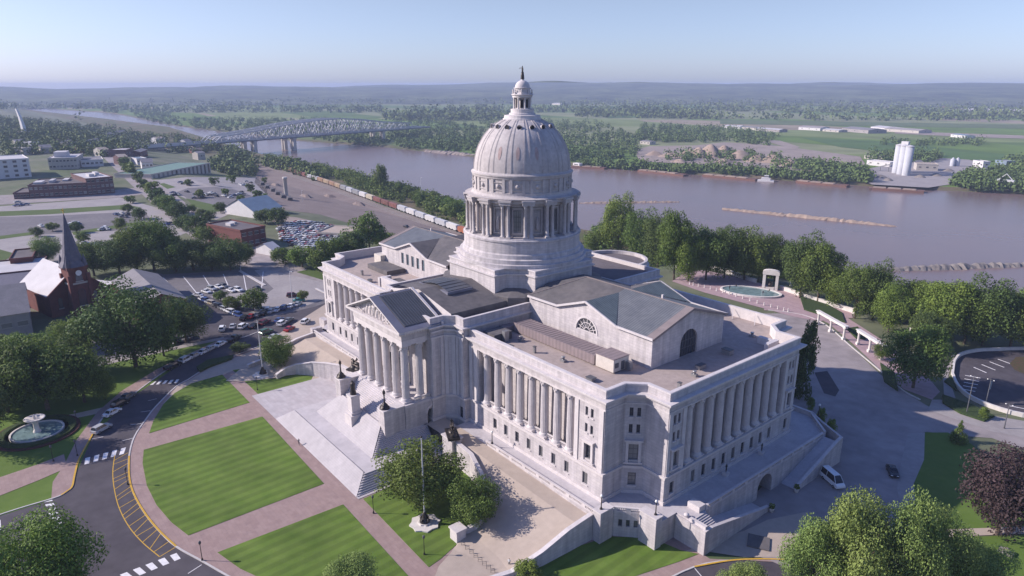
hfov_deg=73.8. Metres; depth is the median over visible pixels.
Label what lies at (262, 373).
flagpole
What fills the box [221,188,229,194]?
deciduous tree
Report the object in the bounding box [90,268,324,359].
parking lot
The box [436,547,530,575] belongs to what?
pavement
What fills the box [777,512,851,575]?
deciduous tree
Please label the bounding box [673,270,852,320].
fountain terrace
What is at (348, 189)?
freight car
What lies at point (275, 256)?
deciduous tree
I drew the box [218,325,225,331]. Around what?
parked suv
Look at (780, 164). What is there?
sand pile
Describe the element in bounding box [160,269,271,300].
parking lot
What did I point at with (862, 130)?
hangar
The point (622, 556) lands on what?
lawn
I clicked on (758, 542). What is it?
tree grate
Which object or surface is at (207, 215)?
deciduous tree
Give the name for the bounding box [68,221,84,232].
deciduous tree
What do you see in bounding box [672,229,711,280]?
deciduous tree
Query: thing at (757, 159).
sand pile
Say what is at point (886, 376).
planting bed
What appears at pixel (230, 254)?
deciduous tree
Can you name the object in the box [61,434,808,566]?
road markings
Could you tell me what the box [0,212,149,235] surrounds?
parking lot
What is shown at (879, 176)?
shed
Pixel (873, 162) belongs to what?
works shed
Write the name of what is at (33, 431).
round fountain
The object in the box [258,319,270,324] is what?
parked suv
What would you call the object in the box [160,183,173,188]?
grass verge
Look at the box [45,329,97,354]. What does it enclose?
deciduous tree
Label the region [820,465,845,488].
delivery van
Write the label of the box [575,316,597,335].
lunette window
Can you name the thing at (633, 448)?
window
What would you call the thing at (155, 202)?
deciduous tree
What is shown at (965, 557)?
deciduous tree
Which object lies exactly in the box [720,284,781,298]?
oval fountain
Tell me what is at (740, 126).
hangar
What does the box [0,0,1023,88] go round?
sky
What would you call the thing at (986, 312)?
deciduous tree
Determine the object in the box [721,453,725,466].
window
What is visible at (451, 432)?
bronze group
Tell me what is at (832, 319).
stone pergola
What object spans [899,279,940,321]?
deciduous tree
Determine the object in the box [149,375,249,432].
lawn
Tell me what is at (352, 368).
bronze group
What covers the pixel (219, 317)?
road
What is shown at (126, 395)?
parked sedan
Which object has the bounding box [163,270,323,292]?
parking markings
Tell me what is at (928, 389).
pavement
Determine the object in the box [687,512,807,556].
pavement
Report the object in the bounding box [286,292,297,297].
parked suv
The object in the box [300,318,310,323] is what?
parked suv
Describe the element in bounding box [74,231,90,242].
deciduous tree
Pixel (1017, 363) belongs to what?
planting bed
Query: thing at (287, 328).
parked sedan
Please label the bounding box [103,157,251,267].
road
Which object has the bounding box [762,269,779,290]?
stone portal
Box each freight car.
[317,177,324,182]
[334,182,340,188]
[340,184,347,190]
[346,187,353,192]
[352,189,359,195]
[359,191,367,197]
[366,194,374,200]
[373,196,382,203]
[380,199,389,206]
[388,201,398,209]
[397,204,407,212]
[406,208,416,215]
[415,211,425,219]
[425,214,436,223]
[435,218,447,226]
[446,222,459,231]
[457,226,463,232]
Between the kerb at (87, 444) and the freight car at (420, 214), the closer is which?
the kerb at (87, 444)
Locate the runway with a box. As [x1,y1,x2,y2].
[895,132,1023,138]
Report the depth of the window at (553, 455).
137.05 m
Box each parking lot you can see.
[0,198,185,268]
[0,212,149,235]
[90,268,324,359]
[154,177,266,219]
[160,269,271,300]
[178,187,252,204]
[211,269,324,312]
[954,350,1023,412]
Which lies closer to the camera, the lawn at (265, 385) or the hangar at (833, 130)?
the lawn at (265, 385)
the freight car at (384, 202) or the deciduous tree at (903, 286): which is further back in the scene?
the freight car at (384, 202)
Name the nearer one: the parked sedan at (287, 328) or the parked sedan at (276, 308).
the parked sedan at (287, 328)
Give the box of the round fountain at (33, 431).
[0,414,80,451]
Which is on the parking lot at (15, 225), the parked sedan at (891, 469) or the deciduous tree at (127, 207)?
the deciduous tree at (127, 207)
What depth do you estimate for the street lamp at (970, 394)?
171.68 m
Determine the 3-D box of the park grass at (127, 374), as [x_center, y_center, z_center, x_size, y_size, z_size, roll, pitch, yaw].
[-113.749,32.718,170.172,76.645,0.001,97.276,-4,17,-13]
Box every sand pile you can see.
[646,151,662,155]
[658,152,682,157]
[670,159,687,163]
[693,147,705,157]
[702,144,720,157]
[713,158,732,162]
[718,145,729,153]
[725,150,751,159]
[746,155,762,161]
[761,154,781,162]
[779,159,798,166]
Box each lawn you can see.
[143,417,323,534]
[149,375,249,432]
[218,505,407,575]
[233,369,312,393]
[364,466,475,566]
[536,536,696,575]
[900,535,1023,575]
[914,432,1023,528]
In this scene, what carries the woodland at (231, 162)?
on the ground at (42, 170)
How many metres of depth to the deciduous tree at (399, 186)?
602.60 m
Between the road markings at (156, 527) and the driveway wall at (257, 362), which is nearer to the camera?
the road markings at (156, 527)
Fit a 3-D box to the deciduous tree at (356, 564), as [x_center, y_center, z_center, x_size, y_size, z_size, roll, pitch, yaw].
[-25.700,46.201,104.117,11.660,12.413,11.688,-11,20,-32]
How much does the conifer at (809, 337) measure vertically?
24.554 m
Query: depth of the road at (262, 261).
312.96 m
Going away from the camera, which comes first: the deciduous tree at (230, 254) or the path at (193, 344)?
the path at (193, 344)
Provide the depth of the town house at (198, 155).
899.02 m
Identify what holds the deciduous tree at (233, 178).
on the parking lot at (204, 182)
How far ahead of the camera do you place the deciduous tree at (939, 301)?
214.69 m
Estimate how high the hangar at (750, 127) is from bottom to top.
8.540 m
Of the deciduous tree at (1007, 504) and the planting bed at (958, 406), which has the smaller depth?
the deciduous tree at (1007, 504)
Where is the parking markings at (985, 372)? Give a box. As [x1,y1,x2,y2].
[963,359,1023,408]
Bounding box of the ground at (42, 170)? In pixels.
[0,104,1023,559]
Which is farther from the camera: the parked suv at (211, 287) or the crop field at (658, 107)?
the crop field at (658, 107)
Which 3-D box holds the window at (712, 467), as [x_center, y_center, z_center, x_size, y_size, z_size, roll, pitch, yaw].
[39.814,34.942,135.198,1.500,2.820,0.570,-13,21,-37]
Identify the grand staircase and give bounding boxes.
[276,372,442,496]
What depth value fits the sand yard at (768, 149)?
1080.54 m
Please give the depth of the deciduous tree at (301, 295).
261.83 m
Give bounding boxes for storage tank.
[950,157,955,165]
[955,157,960,165]
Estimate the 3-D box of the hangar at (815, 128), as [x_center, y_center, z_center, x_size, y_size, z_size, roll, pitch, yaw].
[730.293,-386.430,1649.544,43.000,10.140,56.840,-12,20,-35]
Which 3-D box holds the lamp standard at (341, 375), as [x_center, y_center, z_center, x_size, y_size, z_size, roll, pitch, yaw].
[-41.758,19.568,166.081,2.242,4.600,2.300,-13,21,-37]
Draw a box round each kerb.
[0,332,256,514]
[128,340,766,575]
[768,310,920,399]
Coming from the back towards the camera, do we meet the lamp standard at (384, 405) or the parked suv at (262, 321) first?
the parked suv at (262, 321)
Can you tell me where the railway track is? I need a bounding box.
[264,166,464,234]
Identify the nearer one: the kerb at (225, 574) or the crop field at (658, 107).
the kerb at (225, 574)
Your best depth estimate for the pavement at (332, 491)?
133.33 m
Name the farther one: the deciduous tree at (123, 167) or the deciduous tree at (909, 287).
the deciduous tree at (123, 167)
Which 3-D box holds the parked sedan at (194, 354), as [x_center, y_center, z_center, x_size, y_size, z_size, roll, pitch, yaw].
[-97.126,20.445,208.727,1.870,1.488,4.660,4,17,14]
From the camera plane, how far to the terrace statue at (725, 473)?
135.90 m
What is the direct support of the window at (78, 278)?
in the brick church
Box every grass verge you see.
[0,205,140,215]
[0,232,32,238]
[0,250,11,259]
[72,221,145,234]
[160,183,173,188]
[186,198,218,211]
[298,269,322,279]
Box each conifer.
[794,319,820,401]
[794,342,802,396]
[948,420,968,445]
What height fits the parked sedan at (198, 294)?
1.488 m
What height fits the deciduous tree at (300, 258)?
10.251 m
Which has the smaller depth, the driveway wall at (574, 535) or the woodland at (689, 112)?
the driveway wall at (574, 535)
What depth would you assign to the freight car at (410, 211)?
513.83 m
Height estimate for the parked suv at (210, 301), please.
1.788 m
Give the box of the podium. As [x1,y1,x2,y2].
[310,317,842,555]
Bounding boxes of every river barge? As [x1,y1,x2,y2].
[571,165,606,169]
[638,169,687,176]
[702,173,758,180]
[796,180,849,187]
[869,186,923,192]
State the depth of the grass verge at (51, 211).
451.90 m
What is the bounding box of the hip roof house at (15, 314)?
[0,282,32,335]
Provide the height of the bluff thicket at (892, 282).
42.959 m
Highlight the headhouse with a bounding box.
[901,141,909,144]
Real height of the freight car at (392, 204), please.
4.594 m
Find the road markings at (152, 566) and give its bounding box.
[0,379,700,575]
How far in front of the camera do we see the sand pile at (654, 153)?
1050.13 m
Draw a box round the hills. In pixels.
[0,81,1023,108]
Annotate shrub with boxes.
[513,557,542,575]
[806,397,814,409]
[816,408,827,421]
[827,418,837,429]
[978,407,989,417]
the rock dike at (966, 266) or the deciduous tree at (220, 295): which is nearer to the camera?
the deciduous tree at (220, 295)
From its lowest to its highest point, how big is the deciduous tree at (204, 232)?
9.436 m
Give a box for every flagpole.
[252,319,267,378]
[409,436,439,532]
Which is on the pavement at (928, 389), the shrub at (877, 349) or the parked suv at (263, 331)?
the shrub at (877, 349)
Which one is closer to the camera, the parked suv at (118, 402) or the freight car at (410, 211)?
the parked suv at (118, 402)
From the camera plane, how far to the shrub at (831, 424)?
156.24 m
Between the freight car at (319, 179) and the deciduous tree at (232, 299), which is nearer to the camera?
the deciduous tree at (232, 299)
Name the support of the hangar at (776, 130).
on the ground at (42, 170)
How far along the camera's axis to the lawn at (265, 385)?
190.93 m
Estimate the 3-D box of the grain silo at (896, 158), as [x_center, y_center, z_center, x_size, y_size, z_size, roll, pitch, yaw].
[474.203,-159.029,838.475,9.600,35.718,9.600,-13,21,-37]
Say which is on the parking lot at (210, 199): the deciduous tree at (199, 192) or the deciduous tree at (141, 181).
the deciduous tree at (199, 192)
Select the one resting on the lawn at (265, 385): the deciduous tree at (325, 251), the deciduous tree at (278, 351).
the deciduous tree at (278, 351)
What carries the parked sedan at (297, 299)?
on the parking lot at (279, 283)
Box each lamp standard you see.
[336,360,345,378]
[380,389,389,410]
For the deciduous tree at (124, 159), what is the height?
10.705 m
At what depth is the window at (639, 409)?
125.86 m
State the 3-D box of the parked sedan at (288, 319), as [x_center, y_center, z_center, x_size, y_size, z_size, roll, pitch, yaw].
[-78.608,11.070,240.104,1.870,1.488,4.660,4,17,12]
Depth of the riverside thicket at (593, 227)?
461.18 m
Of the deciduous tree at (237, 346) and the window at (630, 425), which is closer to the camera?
the window at (630, 425)
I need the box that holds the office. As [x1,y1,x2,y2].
[80,156,103,166]
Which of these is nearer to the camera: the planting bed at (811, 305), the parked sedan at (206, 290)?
the planting bed at (811, 305)
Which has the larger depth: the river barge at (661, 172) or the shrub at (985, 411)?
the river barge at (661, 172)
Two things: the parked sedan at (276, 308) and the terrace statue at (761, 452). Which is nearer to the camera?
the terrace statue at (761, 452)
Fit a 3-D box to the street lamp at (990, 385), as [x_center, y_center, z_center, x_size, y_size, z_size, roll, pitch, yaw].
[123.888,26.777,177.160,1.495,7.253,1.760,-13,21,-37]
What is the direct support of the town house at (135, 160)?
on the ground at (42, 170)
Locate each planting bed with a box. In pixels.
[197,355,233,371]
[800,296,844,322]
[847,326,865,339]
[880,362,897,390]
[942,394,994,421]
[944,375,956,390]
[1010,357,1023,372]
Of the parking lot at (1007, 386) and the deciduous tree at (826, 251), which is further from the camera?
the deciduous tree at (826, 251)
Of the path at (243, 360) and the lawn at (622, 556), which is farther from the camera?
the path at (243, 360)
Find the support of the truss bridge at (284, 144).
on the ground at (42, 170)
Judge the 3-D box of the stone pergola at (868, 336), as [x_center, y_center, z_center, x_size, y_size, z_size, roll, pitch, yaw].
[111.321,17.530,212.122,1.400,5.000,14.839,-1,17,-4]
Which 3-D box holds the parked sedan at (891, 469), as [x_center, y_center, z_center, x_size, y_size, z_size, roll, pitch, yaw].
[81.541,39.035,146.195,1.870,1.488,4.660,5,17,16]
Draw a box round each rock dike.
[424,150,474,155]
[579,201,678,203]
[722,208,896,226]
[884,262,1023,271]
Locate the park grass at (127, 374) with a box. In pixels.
[0,341,215,515]
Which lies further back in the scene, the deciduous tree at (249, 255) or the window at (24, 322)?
the deciduous tree at (249, 255)
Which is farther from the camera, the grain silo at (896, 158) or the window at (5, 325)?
the grain silo at (896, 158)
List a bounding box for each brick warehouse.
[27,177,87,197]
[70,171,114,194]
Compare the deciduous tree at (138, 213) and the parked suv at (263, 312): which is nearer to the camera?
the parked suv at (263, 312)
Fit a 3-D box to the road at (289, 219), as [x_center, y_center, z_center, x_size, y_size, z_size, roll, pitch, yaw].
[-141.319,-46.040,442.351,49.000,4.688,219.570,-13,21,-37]
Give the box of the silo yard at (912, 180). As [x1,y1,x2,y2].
[868,158,981,187]
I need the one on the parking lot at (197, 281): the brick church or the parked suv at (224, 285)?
the parked suv at (224, 285)
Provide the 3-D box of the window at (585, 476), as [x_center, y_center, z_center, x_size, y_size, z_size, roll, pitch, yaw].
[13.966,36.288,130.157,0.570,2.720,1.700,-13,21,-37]
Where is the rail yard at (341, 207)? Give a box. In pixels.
[255,164,463,234]
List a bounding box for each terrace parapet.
[681,266,756,282]
[779,285,857,313]
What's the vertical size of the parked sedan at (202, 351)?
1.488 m
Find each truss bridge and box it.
[135,118,418,149]
[143,118,429,152]
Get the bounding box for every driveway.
[226,336,359,380]
[427,418,585,575]
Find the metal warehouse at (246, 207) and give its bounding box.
[225,195,281,217]
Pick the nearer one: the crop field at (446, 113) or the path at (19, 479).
the path at (19, 479)
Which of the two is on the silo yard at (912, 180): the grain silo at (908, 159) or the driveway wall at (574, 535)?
the grain silo at (908, 159)
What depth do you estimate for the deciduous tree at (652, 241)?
320.59 m
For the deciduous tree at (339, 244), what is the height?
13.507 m
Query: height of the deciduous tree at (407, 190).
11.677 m
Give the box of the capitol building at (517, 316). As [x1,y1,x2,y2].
[318,66,806,505]
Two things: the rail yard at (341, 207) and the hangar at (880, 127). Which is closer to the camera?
the rail yard at (341, 207)
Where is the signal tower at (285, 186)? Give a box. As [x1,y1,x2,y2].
[282,177,287,196]
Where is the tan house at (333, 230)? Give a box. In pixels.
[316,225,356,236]
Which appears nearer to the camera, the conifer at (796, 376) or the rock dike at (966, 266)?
the conifer at (796, 376)
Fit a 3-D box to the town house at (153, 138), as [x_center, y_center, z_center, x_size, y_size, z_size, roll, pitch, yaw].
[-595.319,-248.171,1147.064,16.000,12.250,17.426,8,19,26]
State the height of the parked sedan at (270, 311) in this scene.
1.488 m
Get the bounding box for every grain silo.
[892,144,900,172]
[896,144,907,174]
[901,145,914,175]
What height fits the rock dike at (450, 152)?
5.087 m
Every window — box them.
[0,322,12,328]
[17,320,28,326]
[58,298,63,309]
[75,275,83,281]
[78,288,88,305]
[408,362,410,382]
[492,418,496,430]
[503,425,507,437]
[514,432,518,443]
[538,446,542,458]
[550,453,555,466]
[563,461,568,474]
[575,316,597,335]
[581,471,587,486]
[584,444,589,460]
[626,472,635,486]
[628,424,632,434]
[628,444,637,461]
[629,407,633,417]
[635,424,640,434]
[636,408,641,417]
[668,481,673,495]
[673,452,676,467]
[679,329,695,356]
[690,470,694,483]
[700,464,705,477]
[711,458,715,471]
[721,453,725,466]
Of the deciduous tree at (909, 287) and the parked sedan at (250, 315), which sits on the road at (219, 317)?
the parked sedan at (250, 315)
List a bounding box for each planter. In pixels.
[769,503,775,511]
[794,484,799,492]
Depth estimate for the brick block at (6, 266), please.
296.12 m
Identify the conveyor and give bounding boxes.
[870,163,892,171]
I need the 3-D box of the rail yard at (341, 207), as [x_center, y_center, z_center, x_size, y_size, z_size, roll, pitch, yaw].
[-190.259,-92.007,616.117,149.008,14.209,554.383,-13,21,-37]
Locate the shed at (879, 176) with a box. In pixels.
[875,175,887,177]
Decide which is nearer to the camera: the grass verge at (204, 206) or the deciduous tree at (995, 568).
the deciduous tree at (995, 568)
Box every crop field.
[377,110,510,116]
[560,106,777,108]
[599,113,664,117]
[720,120,1023,127]
[801,137,1023,160]
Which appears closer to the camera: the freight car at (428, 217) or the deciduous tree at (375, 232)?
the deciduous tree at (375, 232)
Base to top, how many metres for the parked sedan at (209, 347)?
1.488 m
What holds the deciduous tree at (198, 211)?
on the ground at (42, 170)
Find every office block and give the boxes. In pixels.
[0,154,31,178]
[47,150,82,169]
[114,162,210,178]
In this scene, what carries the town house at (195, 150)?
on the ground at (42, 170)
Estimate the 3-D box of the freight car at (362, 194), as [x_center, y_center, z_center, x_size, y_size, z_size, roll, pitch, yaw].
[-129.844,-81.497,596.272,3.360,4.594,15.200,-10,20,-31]
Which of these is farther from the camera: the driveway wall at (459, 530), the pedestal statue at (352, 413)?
the pedestal statue at (352, 413)
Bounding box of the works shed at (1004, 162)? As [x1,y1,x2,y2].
[995,160,1014,167]
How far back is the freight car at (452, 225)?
460.50 m
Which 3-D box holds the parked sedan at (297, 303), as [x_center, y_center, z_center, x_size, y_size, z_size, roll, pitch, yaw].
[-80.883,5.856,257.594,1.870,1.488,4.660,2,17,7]
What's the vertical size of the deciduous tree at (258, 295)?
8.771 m
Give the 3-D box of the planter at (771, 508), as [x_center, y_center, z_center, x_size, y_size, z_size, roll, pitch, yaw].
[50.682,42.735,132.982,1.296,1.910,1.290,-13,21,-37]
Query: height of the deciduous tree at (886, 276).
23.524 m
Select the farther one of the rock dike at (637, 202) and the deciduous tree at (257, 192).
the rock dike at (637, 202)
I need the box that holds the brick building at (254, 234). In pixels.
[206,219,266,247]
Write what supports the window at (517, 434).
in the capitol building at (517, 316)
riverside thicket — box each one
[264,153,465,225]
[429,195,633,250]
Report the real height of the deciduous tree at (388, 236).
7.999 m
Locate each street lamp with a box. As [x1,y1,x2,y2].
[966,375,977,411]
[986,379,994,401]
[1003,403,1013,428]
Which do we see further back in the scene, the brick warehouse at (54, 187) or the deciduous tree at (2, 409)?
the brick warehouse at (54, 187)
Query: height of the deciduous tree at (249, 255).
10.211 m
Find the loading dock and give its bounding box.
[997,174,1014,189]
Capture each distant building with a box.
[640,140,655,144]
[950,133,974,137]
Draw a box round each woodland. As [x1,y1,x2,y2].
[0,96,1023,121]
[0,115,321,180]
[133,108,1023,193]
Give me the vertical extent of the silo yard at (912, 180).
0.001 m
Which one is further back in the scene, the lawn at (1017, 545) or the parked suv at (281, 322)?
the parked suv at (281, 322)
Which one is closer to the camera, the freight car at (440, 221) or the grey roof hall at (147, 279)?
the grey roof hall at (147, 279)
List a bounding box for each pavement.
[51,338,227,497]
[130,349,771,575]
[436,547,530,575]
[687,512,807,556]
[764,309,939,398]
[897,432,924,516]
[928,352,1023,437]
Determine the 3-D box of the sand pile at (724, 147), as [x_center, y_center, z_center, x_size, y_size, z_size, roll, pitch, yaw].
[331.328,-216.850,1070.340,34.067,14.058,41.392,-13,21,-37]
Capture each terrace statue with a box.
[722,464,729,476]
[758,443,764,455]
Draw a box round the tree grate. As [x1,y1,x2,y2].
[747,533,769,551]
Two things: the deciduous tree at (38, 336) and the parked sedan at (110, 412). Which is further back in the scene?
the deciduous tree at (38, 336)
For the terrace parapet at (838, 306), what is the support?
on the ground at (42, 170)
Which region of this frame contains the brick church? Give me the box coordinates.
[20,208,106,317]
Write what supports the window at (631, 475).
in the capitol building at (517, 316)
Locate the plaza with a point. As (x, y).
(277, 403)
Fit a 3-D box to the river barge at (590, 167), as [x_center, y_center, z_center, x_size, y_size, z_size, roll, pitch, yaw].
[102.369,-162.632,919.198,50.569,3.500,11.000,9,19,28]
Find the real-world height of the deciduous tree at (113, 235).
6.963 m
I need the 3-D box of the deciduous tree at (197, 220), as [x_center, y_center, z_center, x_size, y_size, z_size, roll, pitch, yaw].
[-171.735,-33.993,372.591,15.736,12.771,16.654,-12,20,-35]
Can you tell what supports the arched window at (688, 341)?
in the capitol building at (517, 316)
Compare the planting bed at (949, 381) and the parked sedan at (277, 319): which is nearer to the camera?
the planting bed at (949, 381)
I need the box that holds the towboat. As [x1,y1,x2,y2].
[757,172,773,181]
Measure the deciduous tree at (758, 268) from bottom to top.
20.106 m
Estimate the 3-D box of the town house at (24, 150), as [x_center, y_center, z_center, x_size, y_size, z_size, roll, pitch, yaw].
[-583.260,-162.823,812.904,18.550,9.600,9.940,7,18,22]
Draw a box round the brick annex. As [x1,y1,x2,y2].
[13,187,29,198]
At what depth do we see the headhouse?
827.37 m
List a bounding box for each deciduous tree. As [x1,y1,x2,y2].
[0,330,57,348]
[0,331,96,409]
[0,337,45,412]
[0,375,10,427]
[0,501,110,575]
[0,537,18,575]
[26,236,61,259]
[27,227,44,235]
[44,222,60,230]
[45,317,91,343]
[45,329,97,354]
[50,342,112,402]
[65,274,187,366]
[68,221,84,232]
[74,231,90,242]
[76,240,114,275]
[86,236,141,273]
[89,370,116,400]
[109,231,123,238]
[111,217,126,228]
[113,225,155,269]
[115,215,178,270]
[116,156,129,165]
[120,161,133,170]
[120,203,133,211]
[124,162,136,172]
[124,195,135,202]
[131,171,143,180]
[131,207,146,218]
[135,177,147,187]
[143,181,159,191]
[144,314,184,355]
[146,187,164,199]
[146,235,196,271]
[150,193,166,206]
[156,195,180,210]
[158,295,213,342]
[161,237,215,270]
[164,199,189,218]
[171,213,193,228]
[179,214,208,236]
[183,179,191,184]
[186,204,196,211]
[187,240,222,270]
[192,226,214,240]
[193,189,205,196]
[195,209,205,216]
[201,210,216,220]
[203,234,253,270]
[208,177,219,185]
[212,290,228,300]
[213,202,226,212]
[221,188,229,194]
[222,296,240,308]
[225,175,236,182]
[229,342,250,351]
[236,195,244,199]
[236,287,268,309]
[243,245,255,263]
[245,183,254,191]
[252,190,262,196]
[252,208,271,222]
[257,333,294,369]
[266,207,290,225]
[270,247,291,263]
[285,245,316,266]
[297,290,308,299]
[303,237,339,270]
[321,549,378,575]
[327,237,351,254]
[332,228,368,251]
[339,171,347,178]
[347,211,386,247]
[365,180,373,190]
[371,163,388,188]
[371,434,468,512]
[373,232,394,245]
[386,186,400,193]
[395,180,404,193]
[401,186,414,197]
[408,190,419,200]
[412,192,426,207]
[441,197,453,206]
[445,473,502,528]
[447,201,464,218]
[581,229,612,250]
[597,190,635,250]
[619,206,661,259]
[638,213,674,267]
[655,206,704,279]
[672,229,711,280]
[692,224,730,279]
[706,224,747,277]
[715,560,767,575]
[722,224,767,279]
[745,236,781,281]
[764,232,791,281]
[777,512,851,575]
[779,228,825,297]
[793,240,849,300]
[808,484,907,575]
[816,260,854,305]
[830,261,882,318]
[860,256,895,319]
[868,484,954,575]
[869,282,917,332]
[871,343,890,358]
[877,323,956,387]
[895,279,926,319]
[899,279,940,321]
[907,309,962,348]
[907,502,987,575]
[911,278,981,334]
[945,531,1021,575]
[946,286,1005,344]
[955,440,1023,541]
[960,271,1023,345]
[991,288,1023,346]
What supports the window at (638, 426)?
in the capitol building at (517, 316)
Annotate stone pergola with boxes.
[816,310,848,339]
[855,329,886,359]
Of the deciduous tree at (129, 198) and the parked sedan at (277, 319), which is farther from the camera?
the deciduous tree at (129, 198)
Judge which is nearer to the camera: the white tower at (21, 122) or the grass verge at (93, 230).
the grass verge at (93, 230)
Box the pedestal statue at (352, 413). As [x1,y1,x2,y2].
[344,380,361,426]
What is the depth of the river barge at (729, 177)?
814.34 m
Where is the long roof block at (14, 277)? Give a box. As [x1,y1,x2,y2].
[0,270,30,284]
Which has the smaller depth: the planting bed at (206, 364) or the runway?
the planting bed at (206, 364)
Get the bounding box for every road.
[0,188,140,204]
[0,341,795,575]
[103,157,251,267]
[179,297,324,343]
[243,246,322,281]
[272,216,384,239]
[737,313,1023,574]
[760,140,798,148]
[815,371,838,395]
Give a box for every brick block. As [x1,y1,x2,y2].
[0,256,46,272]
[9,248,37,263]
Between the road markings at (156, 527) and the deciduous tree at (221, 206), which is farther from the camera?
the deciduous tree at (221, 206)
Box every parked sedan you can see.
[102,407,121,417]
[119,392,136,398]
[189,352,200,358]
[191,292,203,296]
[197,348,207,354]
[201,288,210,293]
[206,345,216,351]
[214,341,227,346]
[226,287,235,292]
[229,323,235,328]
[247,313,253,318]
[248,323,258,328]
[267,308,273,313]
[273,306,279,311]
[273,317,284,322]
[283,326,295,331]
[284,317,293,322]
[293,297,304,301]
[293,301,302,306]
[885,464,899,477]
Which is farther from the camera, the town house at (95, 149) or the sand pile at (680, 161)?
the sand pile at (680, 161)
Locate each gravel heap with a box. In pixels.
[300,194,310,197]
[324,194,335,197]
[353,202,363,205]
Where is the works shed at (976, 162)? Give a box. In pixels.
[972,160,990,167]
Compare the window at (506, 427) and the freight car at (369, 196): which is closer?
the window at (506, 427)
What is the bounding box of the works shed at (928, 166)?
[913,162,938,170]
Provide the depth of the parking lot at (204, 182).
586.34 m
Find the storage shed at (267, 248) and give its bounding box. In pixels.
[254,241,279,255]
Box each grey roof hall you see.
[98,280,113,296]
[111,268,186,319]
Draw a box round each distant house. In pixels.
[38,144,52,152]
[139,158,152,167]
[179,139,191,141]
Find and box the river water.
[25,109,1023,292]
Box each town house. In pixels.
[14,147,31,154]
[93,147,109,155]
[108,148,133,156]
[113,154,127,163]
[130,156,145,164]
[134,148,147,156]
[150,136,164,143]
[189,147,203,152]
[192,151,205,159]
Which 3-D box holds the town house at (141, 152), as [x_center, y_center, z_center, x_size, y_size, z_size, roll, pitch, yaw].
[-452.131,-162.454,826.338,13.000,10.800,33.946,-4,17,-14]
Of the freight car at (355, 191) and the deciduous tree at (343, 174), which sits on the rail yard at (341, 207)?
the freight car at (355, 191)
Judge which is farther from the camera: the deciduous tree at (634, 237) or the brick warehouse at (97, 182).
the brick warehouse at (97, 182)
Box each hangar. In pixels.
[724,125,743,128]
[742,126,763,129]
[757,127,786,131]
[798,125,829,130]
[822,128,847,131]
[842,126,886,133]
[871,125,900,128]
[884,127,931,132]
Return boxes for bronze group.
[346,358,359,371]
[445,419,459,441]
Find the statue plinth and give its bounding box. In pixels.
[441,432,463,465]
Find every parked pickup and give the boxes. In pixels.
[163,361,181,369]
[226,334,241,341]
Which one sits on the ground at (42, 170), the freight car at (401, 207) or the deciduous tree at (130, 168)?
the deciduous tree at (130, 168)
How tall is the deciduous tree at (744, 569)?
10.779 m
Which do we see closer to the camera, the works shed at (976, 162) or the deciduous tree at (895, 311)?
the deciduous tree at (895, 311)
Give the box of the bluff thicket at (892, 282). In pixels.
[628,229,1019,295]
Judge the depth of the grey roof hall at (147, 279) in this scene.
254.41 m
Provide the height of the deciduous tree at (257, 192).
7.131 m
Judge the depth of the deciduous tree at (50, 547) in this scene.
98.43 m
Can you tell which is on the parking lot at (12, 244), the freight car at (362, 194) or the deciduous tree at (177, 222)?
the deciduous tree at (177, 222)
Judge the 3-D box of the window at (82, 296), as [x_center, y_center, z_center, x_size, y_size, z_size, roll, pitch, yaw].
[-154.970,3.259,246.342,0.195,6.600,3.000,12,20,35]
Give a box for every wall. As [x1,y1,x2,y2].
[246,332,313,367]
[275,361,348,381]
[448,441,487,542]
[490,512,592,575]
[951,346,1023,417]
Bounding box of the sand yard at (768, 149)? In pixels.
[637,142,865,170]
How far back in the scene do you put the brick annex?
498.05 m
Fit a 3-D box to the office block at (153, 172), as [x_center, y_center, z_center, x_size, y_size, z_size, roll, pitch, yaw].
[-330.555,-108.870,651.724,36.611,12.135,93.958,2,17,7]
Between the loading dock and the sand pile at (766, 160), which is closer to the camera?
the loading dock
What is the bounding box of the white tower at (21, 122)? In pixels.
[15,109,29,133]
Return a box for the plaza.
[252,377,393,498]
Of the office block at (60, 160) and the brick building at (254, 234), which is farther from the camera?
the office block at (60, 160)
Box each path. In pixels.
[0,454,65,494]
[60,408,100,420]
[96,337,223,364]
[164,305,326,402]
[950,527,1023,535]
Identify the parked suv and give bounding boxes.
[90,423,112,433]
[110,398,130,407]
[178,355,192,362]
[206,285,216,290]
[207,299,215,304]
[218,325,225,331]
[219,282,228,287]
[226,308,234,313]
[233,286,243,291]
[233,311,242,317]
[237,323,248,328]
[239,314,247,320]
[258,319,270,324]
[259,309,267,315]
[259,328,273,334]
[276,319,286,325]
[280,304,287,309]
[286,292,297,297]
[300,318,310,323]
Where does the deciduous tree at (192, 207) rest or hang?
on the ground at (42, 170)
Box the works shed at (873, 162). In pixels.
[867,159,892,166]

